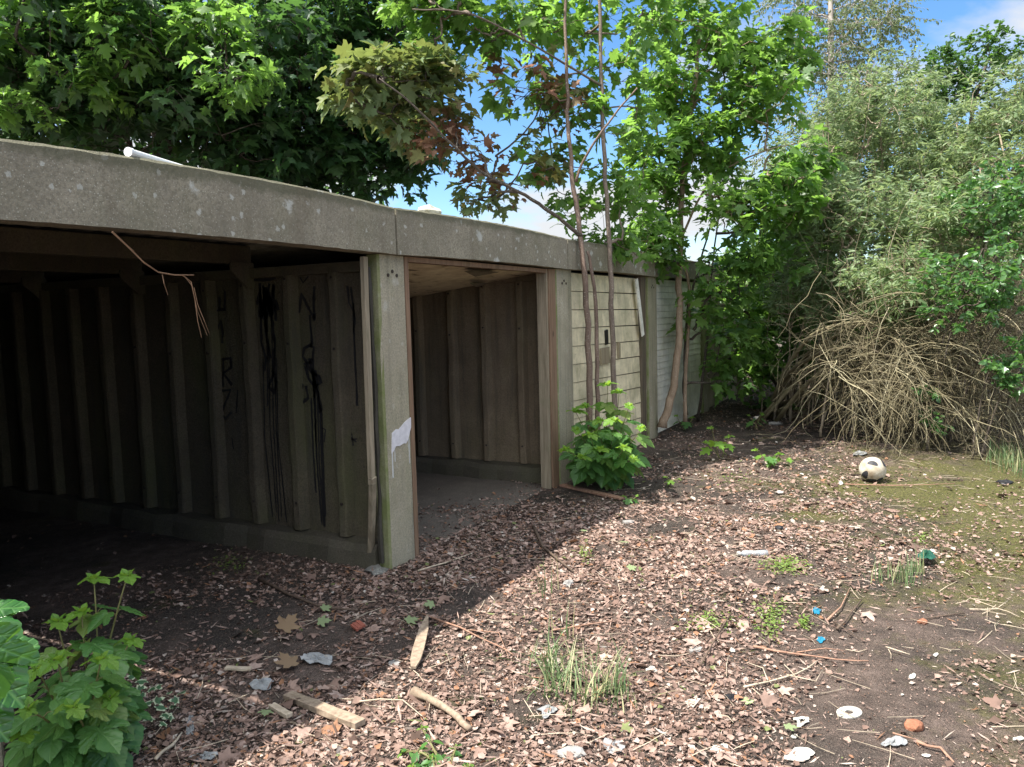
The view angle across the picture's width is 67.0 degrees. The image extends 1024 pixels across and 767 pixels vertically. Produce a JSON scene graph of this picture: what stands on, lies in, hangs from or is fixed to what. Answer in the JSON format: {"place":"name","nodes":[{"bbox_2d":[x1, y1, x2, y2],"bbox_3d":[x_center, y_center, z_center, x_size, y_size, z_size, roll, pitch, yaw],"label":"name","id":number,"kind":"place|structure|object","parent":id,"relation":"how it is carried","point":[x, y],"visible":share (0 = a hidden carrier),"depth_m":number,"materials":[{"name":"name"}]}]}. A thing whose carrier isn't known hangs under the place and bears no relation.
{"place":"outdoors","nodes":[
{"label":"outdoors","id":0,"kind":"place"},
{"bbox_2d":[0,507,371,751],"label":"garage floor","id":1,"kind":"structure","parent":0,"point":[74,557],"depth_m":4.90,"materials":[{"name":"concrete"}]},
{"bbox_2d":[0,599,39,742],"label":"laurel shoot","id":2,"kind":"object","parent":1,"relation":"on","point":[19,653],"visible":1,"depth_m":1.97,"materials":[{"name":"green plant"}]},
{"bbox_2d":[207,548,258,573],"bbox_3d":[-1.866,1.207,5.160,0.294,0.058,0.718,-5,6,-33],"label":"weed cushion","id":3,"kind":"object","parent":1,"relation":"on","point":[229,562],"visible":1,"depth_m":5.18,"materials":[{"name":"green plant"}]},
{"bbox_2d":[257,578,356,610],"bbox_3d":[-1.246,1.247,4.533,0.905,0.025,0.096,3,7,37],"label":"stick","id":4,"kind":"object","parent":1,"relation":"on","point":[263,581],"visible":1,"depth_m":4.54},
{"bbox_2d":[364,564,388,575],"bbox_3d":[-0.878,1.202,4.997,0.214,0.050,0.148,4,8,48],"label":"rubble","id":5,"kind":"object","parent":1,"relation":"on","point":[377,568],"visible":0.97,"depth_m":4.95,"materials":[{"name":"concrete"}]},
{"bbox_2d":[3,309,1023,766],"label":"ground","id":6,"kind":"structure","parent":0,"point":[895,715],"depth_m":4.01,"materials":[{"name":"soil"}]},
{"bbox_2d":[4,568,150,766],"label":"sycamore seedling","id":7,"kind":"object","parent":6,"relation":"on","point":[93,713],"visible":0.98,"depth_m":2.67,"materials":[{"name":"green plant"}]},
{"bbox_2d":[127,675,186,737],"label":"ivy sprig","id":8,"kind":"object","parent":6,"relation":"on","point":[161,707],"visible":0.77,"depth_m":3.23,"materials":[{"name":"green plant"}]},
{"bbox_2d":[186,715,193,734],"bbox_3d":[-1.312,1.392,3.151,0.031,0.011,0.162,-4,6,-21],"label":"plastic wrap","id":9,"kind":"object","parent":6,"relation":"on","point":[190,728],"visible":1,"depth_m":3.13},
{"bbox_2d":[189,751,217,759],"bbox_3d":[-1.161,1.401,2.909,0.111,0.025,0.058,0,6,15],"label":"plastic wrap","id":10,"kind":"object","parent":6,"relation":"on","point":[206,754],"visible":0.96,"depth_m":2.90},
{"bbox_2d":[224,665,251,670],"bbox_3d":[-1.284,1.336,3.626,0.122,0.021,0.032,-2,5,-1],"label":"timber offcut","id":11,"kind":"object","parent":6,"relation":"on","point":[237,668],"visible":1,"depth_m":3.62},
{"bbox_2d":[0,0,478,205],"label":"maple tree","id":12,"kind":"object","parent":6,"relation":"on","point":[231,86],"visible":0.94,"depth_m":8.20,"materials":[{"name":"green plant"}]},
{"bbox_2d":[268,702,292,718],"bbox_3d":[-0.966,1.362,3.223,0.151,0.026,0.033,4,7,44],"label":"timber offcut","id":13,"kind":"object","parent":6,"relation":"on","point":[281,710],"visible":1,"depth_m":3.21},
{"bbox_2d":[274,652,298,667],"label":"fallen leaf","id":14,"kind":"object","parent":6,"relation":"on","point":[287,661],"visible":1,"depth_m":3.64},
{"bbox_2d":[276,613,300,632],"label":"fallen leaf","id":15,"kind":"object","parent":6,"relation":"on","point":[287,624],"visible":1,"depth_m":4.06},
{"bbox_2d":[300,652,331,664],"bbox_3d":[-0.932,1.319,3.713,0.170,0.029,0.100,0,5,13],"label":"plastic wrap","id":16,"kind":"object","parent":6,"relation":"on","point":[311,657],"visible":1,"depth_m":3.71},
{"bbox_2d":[283,690,364,729],"bbox_3d":[-0.789,1.355,3.219,0.485,0.054,0.055,3,7,39],"label":"timber offcut","id":17,"kind":"object","parent":6,"relation":"on","point":[334,713],"visible":0.97,"depth_m":3.19,"materials":[{"name":"brown wood"}]},
{"bbox_2d":[317,615,331,626],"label":"fallen leaf","id":18,"kind":"object","parent":6,"relation":"on","point":[322,620],"visible":1,"depth_m":4.11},
{"bbox_2d":[350,620,365,630],"bbox_3d":[-0.811,1.273,4.071,0.063,0.019,0.096,-6,7,-37],"label":"ribbed tile fragment","id":19,"kind":"object","parent":6,"relation":"on","point":[357,625],"visible":1,"depth_m":4.06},
{"bbox_2d":[326,176,398,205],"bbox_3d":[-6.674,-4.120,24.055,6.690,7.434,6.860,-6,7,-41],"label":"distant tree","id":20,"kind":"object","parent":6,"relation":"on","point":[369,178],"depth_m":23.90,"materials":[{"name":"green plant"}]},
{"bbox_2d":[0,138,769,765],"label":"garage block","id":21,"kind":"structure","parent":6,"relation":"on","point":[132,398],"depth_m":5.88,"materials":[{"name":"concrete"}]},
{"bbox_2d":[124,147,181,164],"bbox_3d":[-1.587,-1.007,3.528,0.040,0.040,0.508,-1,5,10],"label":"plastic pipe","id":22,"kind":"object","parent":21,"relation":"on","point":[130,152],"visible":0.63,"depth_m":3.34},
{"bbox_2d":[112,231,208,336],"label":"dead vine","id":23,"kind":"object","parent":21,"relation":"hanging from","point":[124,243],"visible":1,"depth_m":3.38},
{"bbox_2d":[360,256,376,552],"bbox_3d":[-0.911,0.222,4.895,0.067,2.018,0.315,-3,6,-18],"label":"timber batten","id":24,"kind":"object","parent":21,"relation":"attached to","point":[372,480],"visible":0.94,"depth_m":4.77,"materials":[{"name":"wood"}]},
{"bbox_2d":[418,204,441,213],"bbox_3d":[-0.594,-1.226,5.505,0.150,0.087,0.200,1,6,28],"label":"moss cushion","id":25,"kind":"object","parent":21,"relation":"on","point":[429,208],"visible":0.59,"depth_m":5.44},
{"bbox_2d":[571,272,640,446],"bbox_3d":[1.068,-0.151,8.507,0.070,2.075,2.190,1,6,28],"label":"door","id":26,"kind":"structure","parent":21,"relation":"in","point":[625,300],"depth_m":8.44,"materials":[{"name":"beige metal"}]},
{"bbox_2d":[657,279,700,432],"bbox_3d":[2.358,-0.445,10.870,0.080,1.997,2.355,1,6,28],"label":"door","id":27,"kind":"structure","parent":21,"relation":"in","point":[666,293],"depth_m":10.56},
{"bbox_2d":[709,285,736,407],"bbox_3d":[3.604,-0.685,13.216,0.050,1.980,2.332,1,6,28],"label":"door","id":28,"kind":"structure","parent":21,"relation":"in","point":[711,394],"depth_m":12.78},
{"bbox_2d":[410,614,427,668],"bbox_3d":[-0.449,1.265,3.815,0.056,0.055,0.509,-1,5,1],"label":"wooden stake","id":29,"kind":"object","parent":6,"relation":"on","point":[418,648],"visible":1,"depth_m":3.75,"materials":[{"name":"brown wood"}]},
{"bbox_2d":[410,686,472,731],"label":"branch","id":30,"kind":"object","parent":6,"relation":"on","point":[418,693],"visible":0.98,"depth_m":3.18,"materials":[{"name":"brown wood"}]},
{"bbox_2d":[397,725,494,766],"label":"nettle clump","id":31,"kind":"object","parent":6,"relation":"on","point":[432,758],"visible":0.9,"depth_m":2.81,"materials":[{"name":"green plant"}]},
{"bbox_2d":[314,0,672,433],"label":"maple sapling","id":32,"kind":"object","parent":6,"relation":"on","point":[367,86],"visible":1,"depth_m":7.39,"materials":[{"name":"green plant"}]},
{"bbox_2d":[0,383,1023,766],"bbox_3d":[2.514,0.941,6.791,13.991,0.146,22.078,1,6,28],"label":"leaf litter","id":33,"kind":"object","parent":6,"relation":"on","point":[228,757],"visible":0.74,"depth_m":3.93,"materials":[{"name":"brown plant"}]},
{"bbox_2d":[154,732,182,759],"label":"stick","id":34,"kind":"object","parent":33,"relation":"on","point":[161,752],"visible":1,"depth_m":2.94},
{"bbox_2d":[249,677,273,689],"bbox_3d":[-1.123,1.347,3.481,0.123,0.027,0.088,1,6,28],"label":"plastic wrap","id":35,"kind":"object","parent":33,"relation":"on","point":[261,684],"visible":1,"depth_m":3.47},
{"bbox_2d":[360,698,421,715],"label":"stick","id":36,"kind":"object","parent":33,"relation":"on","point":[390,699],"visible":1,"depth_m":3.28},
{"bbox_2d":[405,615,418,623],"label":"fallen leaf","id":37,"kind":"object","parent":33,"relation":"on","point":[409,619],"visible":1,"depth_m":4.09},
{"bbox_2d":[418,551,476,571],"bbox_3d":[-0.414,1.167,5.093,0.016,0.020,0.533,3,7,42],"label":"stick","id":38,"kind":"object","parent":33,"relation":"on","point":[442,563],"visible":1,"depth_m":5.03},
{"bbox_2d":[421,613,513,656],"bbox_3d":[-0.209,1.259,3.965,0.123,0.022,0.724,-6,7,-41],"label":"stick","id":39,"kind":"object","parent":33,"relation":"on","point":[460,627],"visible":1,"depth_m":3.92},
{"bbox_2d":[551,621,611,630],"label":"stick","id":40,"kind":"object","parent":33,"relation":"on","point":[581,625],"visible":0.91,"depth_m":3.97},
{"bbox_2d":[700,589,736,665],"bbox_3d":[1.085,1.222,3.960,0.036,0.020,1.022,1,6,25],"label":"stick","id":41,"kind":"object","parent":33,"relation":"on","point":[703,659],"visible":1,"depth_m":3.80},
{"bbox_2d":[859,457,886,481],"bbox_3d":[3.305,0.790,7.086,0.234,0.233,0.233,1,6,28],"label":"football","id":42,"kind":"object","parent":33,"relation":"on","point":[871,469],"visible":1,"depth_m":7.01,"materials":[{"name":"beige leather"}]},
{"bbox_2d":[373,0,689,431],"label":"maple sapling","id":43,"kind":"object","parent":6,"relation":"on","point":[459,15],"visible":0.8,"depth_m":7.74,"materials":[{"name":"green plant"}]},
{"bbox_2d":[537,704,556,718],"bbox_3d":[0.148,1.329,3.143,0.080,0.022,0.108,-3,6,-17],"label":"plastic wrap","id":44,"kind":"object","parent":6,"relation":"on","point":[553,709],"visible":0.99,"depth_m":3.14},
{"bbox_2d":[532,525,574,572],"bbox_3d":[0.247,1.119,5.271,0.067,0.034,1.046,-3,5,-12],"label":"stick","id":45,"kind":"object","parent":6,"relation":"on","point":[543,546],"visible":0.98,"depth_m":5.26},
{"bbox_2d":[534,555,575,639],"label":"grass tuft","id":46,"kind":"object","parent":6,"relation":"on","point":[550,601],"visible":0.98,"depth_m":4.38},
{"bbox_2d":[483,613,651,710],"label":"grass tuft","id":47,"kind":"object","parent":6,"relation":"on","point":[552,664],"visible":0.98,"depth_m":3.33,"materials":[{"name":"plant"}]},
{"bbox_2d":[556,745,586,759],"bbox_3d":[0.215,1.353,2.831,0.105,0.028,0.083,-5,6,-30],"label":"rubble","id":48,"kind":"object","parent":6,"relation":"on","point":[578,750],"visible":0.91,"depth_m":2.83,"materials":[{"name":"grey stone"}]},
{"bbox_2d":[559,483,623,499],"bbox_3d":[0.708,0.973,6.970,0.065,0.032,0.726,-6,7,-42],"label":"bark strip","id":49,"kind":"object","parent":6,"relation":"on","point":[594,492],"visible":0.96,"depth_m":6.93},
{"bbox_2d":[521,638,669,717],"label":"grass tuft","id":50,"kind":"object","parent":6,"relation":"on","point":[544,695],"visible":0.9,"depth_m":3.24,"materials":[{"name":"plant"}]},
{"bbox_2d":[557,380,654,490],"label":"sycamore seedling","id":51,"kind":"object","parent":6,"relation":"on","point":[600,458],"visible":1,"depth_m":6.91,"materials":[{"name":"green plant"}]},
{"bbox_2d":[603,738,624,753],"bbox_3d":[0.374,1.352,2.884,0.087,0.014,0.088,1,6,28],"label":"plastic wrap","id":52,"kind":"object","parent":6,"relation":"on","point":[607,741],"visible":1,"depth_m":2.89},
{"bbox_2d":[620,494,638,505],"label":"sycamore seedling","id":53,"kind":"object","parent":6,"relation":"on","point":[627,501],"visible":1,"depth_m":6.57,"materials":[{"name":"green plant"}]},
{"bbox_2d":[673,414,694,429],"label":"sycamore seedling","id":54,"kind":"object","parent":6,"relation":"on","point":[686,425],"visible":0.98,"depth_m":10.39,"materials":[{"name":"green plant"}]},
{"bbox_2d":[689,645,702,652],"bbox_3d":[0.879,1.272,3.700,0.055,0.015,0.077,1,6,28],"label":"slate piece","id":55,"kind":"object","parent":6,"relation":"on","point":[695,649],"visible":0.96,"depth_m":3.69,"materials":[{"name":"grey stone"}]},
{"bbox_2d":[676,603,748,632],"bbox_3d":[1.034,1.231,4.028,0.352,0.050,0.431,1,6,28],"label":"weed cushion","id":56,"kind":"object","parent":6,"relation":"on","point":[718,624],"visible":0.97,"depth_m":4.00,"materials":[{"name":"green plant"}]},
{"bbox_2d":[700,426,734,457],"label":"sycamore seedling","id":57,"kind":"object","parent":6,"relation":"on","point":[714,443],"visible":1,"depth_m":8.39,"materials":[{"name":"green plant"}]},
{"bbox_2d":[710,744,727,753],"bbox_3d":[0.769,1.349,2.857,0.063,0.014,0.074,1,6,28],"label":"paper scrap","id":58,"kind":"object","parent":6,"relation":"on","point":[718,749],"visible":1,"depth_m":2.85,"materials":[{"name":"white paper"}]},
{"bbox_2d":[627,200,816,414],"bbox_3d":[2.799,-0.838,10.033,2.216,3.012,2.194,1,6,28],"label":"maple sapling","id":59,"kind":"object","parent":6,"relation":"on","point":[753,267],"visible":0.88,"depth_m":9.75,"materials":[{"name":"green plant"}]},
{"bbox_2d":[608,0,849,427],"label":"maple sapling","id":60,"kind":"object","parent":6,"relation":"on","point":[752,109],"visible":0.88,"depth_m":9.43,"materials":[{"name":"green plant"}]},
{"bbox_2d":[725,693,743,702],"bbox_3d":[0.928,1.317,3.242,0.078,0.014,0.074,-4,6,-25],"label":"black scrap","id":61,"kind":"object","parent":6,"relation":"on","point":[730,697],"visible":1,"depth_m":3.23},
{"bbox_2d":[736,550,767,556],"bbox_3d":[1.564,1.105,5.029,0.201,0.043,0.041,-2,5,-1],"label":"plastic bottle","id":62,"kind":"object","parent":6,"relation":"on","point":[744,553],"visible":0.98,"depth_m":5.01,"materials":[{"name":"white"}]},
{"bbox_2d":[746,412,767,428],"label":"sycamore seedling","id":63,"kind":"object","parent":6,"relation":"on","point":[749,423],"visible":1,"depth_m":10.33,"materials":[{"name":"green plant"}]},
{"bbox_2d":[696,220,840,421],"bbox_3d":[3.694,-1.058,11.266,2.134,3.154,1.738,-1,5,5],"label":"maple sapling","id":64,"kind":"object","parent":6,"relation":"on","point":[757,383],"visible":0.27,"depth_m":11.20,"materials":[{"name":"green plant"}]},
{"bbox_2d":[751,588,788,642],"bbox_3d":[1.351,1.215,4.092,0.239,0.065,0.666,1,6,28],"label":"weed cushion","id":65,"kind":"object","parent":6,"relation":"on","point":[772,621],"visible":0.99,"depth_m":4.01,"materials":[{"name":"green plant"}]},
{"bbox_2d":[751,448,792,467],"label":"sycamore seedling","id":66,"kind":"object","parent":6,"relation":"on","point":[772,461],"visible":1,"depth_m":7.92,"materials":[{"name":"green plant"}]},
{"bbox_2d":[704,204,843,364],"bbox_3d":[6.420,-2.172,19.020,4.636,4.542,4.807,-3,5,-14],"label":"hedge bush","id":67,"kind":"object","parent":6,"relation":"on","point":[737,257],"visible":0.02,"depth_m":18.73,"materials":[{"name":"green plant"}]},
{"bbox_2d":[743,660,822,687],"bbox_3d":[1.198,1.290,3.457,0.470,0.035,0.221,-3,5,-12],"label":"stick","id":68,"kind":"object","parent":6,"relation":"on","point":[767,681],"visible":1,"depth_m":3.41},
{"bbox_2d":[748,554,820,575],"bbox_3d":[1.707,1.130,4.800,0.420,0.063,0.414,-1,5,4],"label":"weed cushion","id":69,"kind":"object","parent":6,"relation":"on","point":[785,564],"visible":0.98,"depth_m":4.79,"materials":[{"name":"green plant"}]},
{"bbox_2d":[710,236,864,410],"bbox_3d":[4.412,-0.803,12.382,2.364,3.084,3.297,1,6,28],"label":"hedge bush","id":70,"kind":"object","parent":6,"relation":"on","point":[785,335],"visible":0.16,"depth_m":11.77,"materials":[{"name":"green plant"}]},
{"bbox_2d":[784,723,798,730],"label":"fallen leaf","id":71,"kind":"object","parent":6,"relation":"on","point":[789,726],"visible":1,"depth_m":2.97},
{"bbox_2d":[784,747,814,761],"bbox_3d":[1.050,1.356,2.826,0.115,0.012,0.071,-6,7,-40],"label":"plastic scrap","id":72,"kind":"object","parent":6,"relation":"on","point":[802,754],"visible":1,"depth_m":2.82,"materials":[{"name":"plastic"}]},
{"bbox_2d":[793,716,808,726],"bbox_3d":[1.140,1.333,3.052,0.061,0.014,0.103,1,6,28],"label":"plastic scrap","id":73,"kind":"object","parent":6,"relation":"on","point":[798,719],"visible":1,"depth_m":3.06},
{"bbox_2d":[794,613,818,630],"bbox_3d":[1.509,1.222,3.967,0.125,0.050,0.217,0,6,17],"label":"weed cushion","id":74,"kind":"object","parent":6,"relation":"on","point":[803,621],"visible":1,"depth_m":3.94,"materials":[{"name":"green plant"}]},
{"bbox_2d":[751,237,865,421],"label":"buddleia bush","id":75,"kind":"object","parent":6,"relation":"on","point":[807,281],"visible":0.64,"depth_m":10.08,"materials":[{"name":"green plant"}]},
{"bbox_2d":[755,143,863,417],"bbox_3d":[4.026,-1.365,10.756,1.647,3.812,1.387,1,6,28],"label":"buddleia bush","id":76,"kind":"object","parent":6,"relation":"on","point":[794,238],"visible":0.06,"depth_m":10.66,"materials":[{"name":"green plant"}]},
{"bbox_2d":[737,110,884,395],"bbox_3d":[5.209,-2.264,13.615,2.558,5.016,2.894,1,6,28],"label":"buddleia bush","id":77,"kind":"object","parent":6,"relation":"on","point":[778,138],"visible":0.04,"depth_m":13.20,"materials":[{"name":"green plant"}]},
{"bbox_2d":[753,645,868,661],"bbox_3d":[1.401,1.264,3.645,0.504,0.021,0.101,0,6,18],"label":"stick","id":78,"kind":"object","parent":6,"relation":"on","point":[779,651],"visible":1,"depth_m":3.64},
{"bbox_2d":[827,589,849,620],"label":"stick","id":79,"kind":"object","parent":6,"relation":"on","point":[832,614],"visible":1,"depth_m":4.06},
{"bbox_2d":[768,158,918,425],"bbox_3d":[4.216,-1.119,9.860,1.929,3.480,1.936,-4,6,-24],"label":"buddleia bush","id":80,"kind":"object","parent":6,"relation":"on","point":[850,218],"visible":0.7,"depth_m":9.46,"materials":[{"name":"green plant"}]},
{"bbox_2d":[736,0,952,174],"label":"birch tree","id":81,"kind":"object","parent":6,"relation":"on","point":[852,27],"visible":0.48,"depth_m":20.66,"materials":[{"name":"green plant"}]},
{"bbox_2d":[833,599,861,638],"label":"stick","id":82,"kind":"object","parent":6,"relation":"on","point":[843,622],"visible":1,"depth_m":3.92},
{"bbox_2d":[836,706,861,718],"bbox_3d":[1.366,1.332,3.130,0.079,0.009,0.116,11,14,68],"label":"plastic ring","id":83,"kind":"object","parent":6,"relation":"on","point":[857,712],"visible":1,"depth_m":3.12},
{"bbox_2d":[796,235,912,396],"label":"hedge bush","id":84,"kind":"object","parent":6,"relation":"on","point":[859,243],"visible":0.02,"depth_m":13.34,"materials":[{"name":"green plant"}]},
{"bbox_2d":[804,38,959,405],"bbox_3d":[5.441,-2.290,11.687,2.225,5.407,2.537,1,6,28],"label":"buddleia bush","id":85,"kind":"object","parent":6,"relation":"on","point":[858,101],"visible":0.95,"depth_m":11.25,"materials":[{"name":"green plant"}]},
{"bbox_2d":[749,170,1023,466],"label":"dead thicket","id":86,"kind":"object","parent":6,"relation":"on","point":[901,371],"visible":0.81,"depth_m":8.60,"materials":[{"name":"brown plant"}]},
{"bbox_2d":[819,234,960,436],"bbox_3d":[4.439,-0.514,9.012,1.542,2.422,2.220,-1,5,7],"label":"buddleia bush","id":87,"kind":"object","parent":6,"relation":"on","point":[885,267],"visible":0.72,"depth_m":8.64,"materials":[{"name":"green plant"}]},
{"bbox_2d":[881,735,906,745],"bbox_3d":[1.426,1.340,2.892,0.107,0.019,0.056,-3,5,-10],"label":"plastic wrap","id":88,"kind":"object","parent":6,"relation":"on","point":[895,740],"visible":1,"depth_m":2.89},
{"bbox_2d":[862,545,929,586],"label":"grass tuft","id":89,"kind":"object","parent":6,"relation":"on","point":[907,574],"visible":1,"depth_m":4.57,"materials":[{"name":"plant"}]},
{"bbox_2d":[808,58,991,400],"bbox_3d":[6.262,-2.409,12.659,2.749,5.427,3.066,1,6,28],"label":"buddleia bush","id":90,"kind":"object","parent":6,"relation":"on","point":[922,129],"visible":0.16,"depth_m":11.98,"materials":[{"name":"green plant"}]},
{"bbox_2d":[845,483,954,485],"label":"stick","id":91,"kind":"object","parent":6,"relation":"on","point":[894,485],"visible":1,"depth_m":6.82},
{"bbox_2d":[904,719,923,731],"bbox_3d":[1.562,1.327,3.004,0.074,0.041,0.064,-6,7,-40],"label":"brick lump","id":92,"kind":"object","parent":6,"relation":"on","point":[914,725],"visible":1,"depth_m":2.98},
{"bbox_2d":[861,206,979,361],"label":"hedge bush","id":93,"kind":"object","parent":6,"relation":"on","point":[935,283],"visible":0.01,"depth_m":18.59,"materials":[{"name":"green plant"}]},
{"bbox_2d":[911,531,932,544],"bbox_3d":[2.787,1.057,5.255,0.132,0.070,0.337,1,6,28],"label":"weed cushion","id":94,"kind":"object","parent":6,"relation":"on","point":[923,538],"visible":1,"depth_m":5.26,"materials":[{"name":"green plant"}]},
{"bbox_2d":[893,732,954,762],"bbox_3d":[1.530,1.337,2.863,0.056,0.028,0.217,-6,7,-41],"label":"stick","id":95,"kind":"object","parent":6,"relation":"on","point":[919,742],"visible":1,"depth_m":2.86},
{"bbox_2d":[918,549,935,559],"bbox_3d":[2.587,1.064,4.820,0.102,0.030,0.183,1,6,28],"label":"dark green scrap","id":96,"kind":"object","parent":6,"relation":"on","point":[929,554],"visible":0.89,"depth_m":4.80,"materials":[{"name":"plastic"}]},
{"bbox_2d":[910,385,948,429],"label":"privet shoot","id":97,"kind":"object","parent":6,"relation":"on","point":[933,396],"visible":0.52,"depth_m":8.24,"materials":[{"name":"green plant"}]},
{"bbox_2d":[894,612,964,619],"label":"stick","id":98,"kind":"object","parent":6,"relation":"on","point":[932,617],"visible":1,"depth_m":4.00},
{"bbox_2d":[917,397,954,438],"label":"privet shoot","id":99,"kind":"object","parent":6,"relation":"on","point":[939,421],"visible":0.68,"depth_m":8.28,"materials":[{"name":"green plant"}]},
{"bbox_2d":[861,166,1023,428],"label":"buddleia bush","id":100,"kind":"object","parent":6,"relation":"on","point":[932,219],"visible":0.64,"depth_m":8.89,"materials":[{"name":"green plant"}]},
{"bbox_2d":[867,100,1023,411],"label":"buddleia bush","id":101,"kind":"object","parent":6,"relation":"on","point":[934,156],"visible":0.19,"depth_m":10.76,"materials":[{"name":"green plant"}]},
{"bbox_2d":[905,227,1023,451],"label":"privet bush","id":102,"kind":"object","parent":6,"relation":"on","point":[996,289],"visible":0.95,"depth_m":7.78,"materials":[{"name":"green plant"}]},
{"bbox_2d":[910,97,1023,422],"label":"buddleia bush","id":103,"kind":"object","parent":6,"relation":"on","point":[1005,154],"visible":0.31,"depth_m":9.99,"materials":[{"name":"green plant"}]},
{"bbox_2d":[910,19,1023,389],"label":"hawthorn bush","id":104,"kind":"object","parent":6,"relation":"on","point":[997,55],"visible":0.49,"depth_m":12.84,"materials":[{"name":"green plant"}]},
{"bbox_2d":[934,157,1023,442],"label":"privet bush","id":105,"kind":"object","parent":6,"relation":"on","point":[1014,204],"visible":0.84,"depth_m":8.31,"materials":[{"name":"green plant"}]},
{"bbox_2d":[942,51,1023,404],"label":"buddleia bush","id":106,"kind":"object","parent":6,"relation":"on","point":[1019,86],"visible":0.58,"depth_m":10.40,"materials":[{"name":"green plant"}]},
{"bbox_2d":[971,331,1023,459],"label":"privet bush","id":107,"kind":"object","parent":6,"relation":"on","point":[1009,381],"visible":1,"depth_m":7.64,"materials":[{"name":"green plant"}]},
{"bbox_2d":[996,479,1013,484],"bbox_3d":[4.299,0.860,6.745,0.101,0.048,0.107,-4,6,-29],"label":"black lump","id":108,"kind":"object","parent":6,"relation":"on","point":[1005,481],"visible":0.95,"depth_m":6.72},
{"bbox_2d":[986,437,1023,477],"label":"grass tuft","id":109,"kind":"object","parent":6,"relation":"on","point":[1009,456],"visible":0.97,"depth_m":7.63,"materials":[{"name":"plant"}]},
{"bbox_2d":[38,0,1023,263],"label":"sky","id":110,"kind":"structure","parent":0,"point":[960,17],"materials":[{"name":"blue"}]},
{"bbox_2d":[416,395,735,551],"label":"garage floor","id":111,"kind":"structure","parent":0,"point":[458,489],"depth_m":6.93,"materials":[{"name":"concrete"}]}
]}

